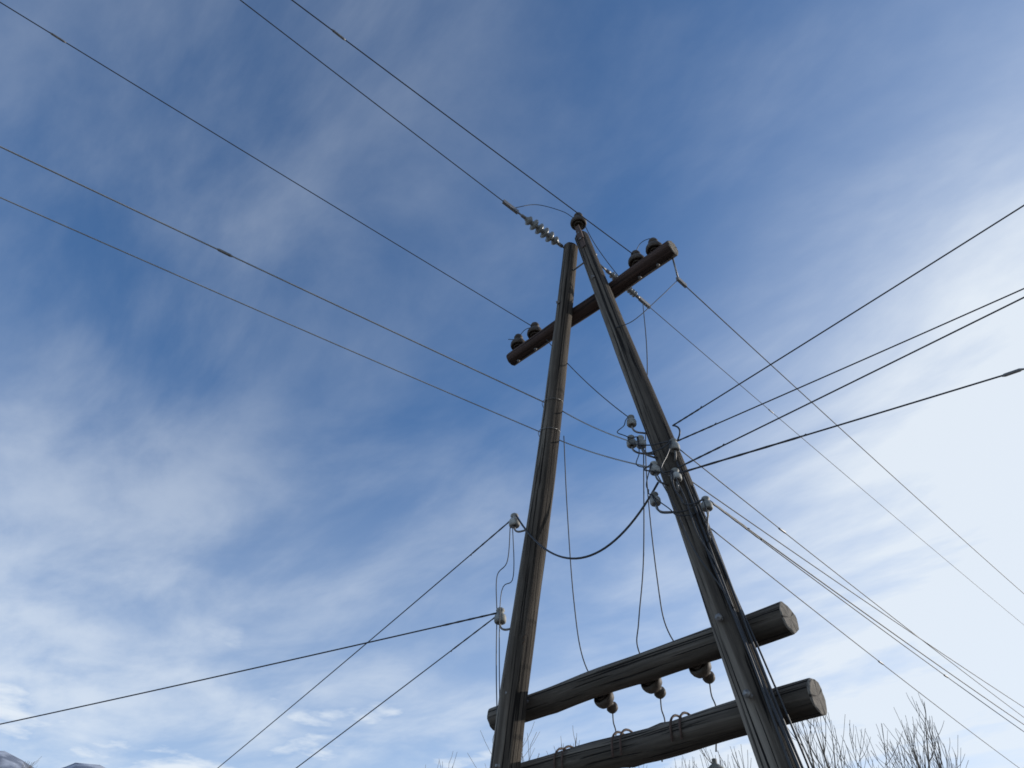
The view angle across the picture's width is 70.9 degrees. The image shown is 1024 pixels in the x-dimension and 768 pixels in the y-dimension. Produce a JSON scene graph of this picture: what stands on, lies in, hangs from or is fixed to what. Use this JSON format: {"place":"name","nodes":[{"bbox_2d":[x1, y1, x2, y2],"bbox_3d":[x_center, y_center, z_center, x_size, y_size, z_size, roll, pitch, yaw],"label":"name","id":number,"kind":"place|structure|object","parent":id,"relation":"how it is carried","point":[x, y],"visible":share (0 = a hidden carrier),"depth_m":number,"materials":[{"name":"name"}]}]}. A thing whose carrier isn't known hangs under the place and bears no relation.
{"place":"outdoors","nodes":[
{"label":"outdoors","id":0,"kind":"place"},
{"bbox_2d":[0,751,104,767],"bbox_3d":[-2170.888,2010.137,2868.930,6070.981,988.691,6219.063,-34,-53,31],"label":"mountains","id":1,"kind":"structure","parent":0,"point":[8,760],"depth_m":3033.89,"materials":[{"name":"white snow"}]},
{"bbox_2d":[0,0,1023,767],"label":"sky","id":2,"kind":"structure","parent":0,"point":[197,482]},
{"bbox_2d":[490,242,577,767],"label":"utility pole","id":3,"kind":"object","parent":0,"point":[507,746],"visible":1,"depth_m":6.01,"materials":[{"name":"wood"}]},
{"bbox_2d":[575,231,796,767],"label":"utility pole","id":4,"kind":"object","parent":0,"point":[764,740],"visible":0.83,"depth_m":4.81,"materials":[{"name":"wood"}]},
{"bbox_2d":[506,240,677,365],"bbox_3d":[0.803,-0.827,7.805,2.301,0.194,0.191,-34,-53,31],"label":"crossarm","id":5,"kind":"object","parent":4,"relation":"attached to","point":[645,266],"visible":0.84,"depth_m":7.55,"materials":[{"name":"brown wood"}]},
{"bbox_2d":[494,199,752,767],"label":"insulators","id":6,"kind":"object","parent":4,"relation":"attached to","point":[705,673],"visible":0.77,"depth_m":5.54,"materials":[{"name":"ceramic"}]},
{"bbox_2d":[0,0,1023,767],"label":"overhead wires","id":7,"kind":"object","parent":6,"relation":"attached to","point":[752,660],"visible":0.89,"depth_m":5.67,"materials":[{"name":"metal"}]},
{"bbox_2d":[487,601,798,729],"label":"platform beam","id":8,"kind":"structure","parent":4,"relation":"attached to","point":[773,622],"depth_m":4.91,"materials":[{"name":"brown wood"}]},
{"bbox_2d":[521,678,826,767],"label":"platform beam","id":9,"kind":"structure","parent":4,"relation":"attached to","point":[803,699],"depth_m":4.48,"materials":[{"name":"brown wood"}]},
{"label":"ground","id":10,"kind":"structure","parent":0,"visible":0},
{"bbox_2d":[15,693,968,767],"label":"bare trees","id":11,"kind":"object","parent":10,"relation":"on","point":[918,765],"visible":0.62,"depth_m":10.82,"materials":[{"name":"brown plant"}]}
]}

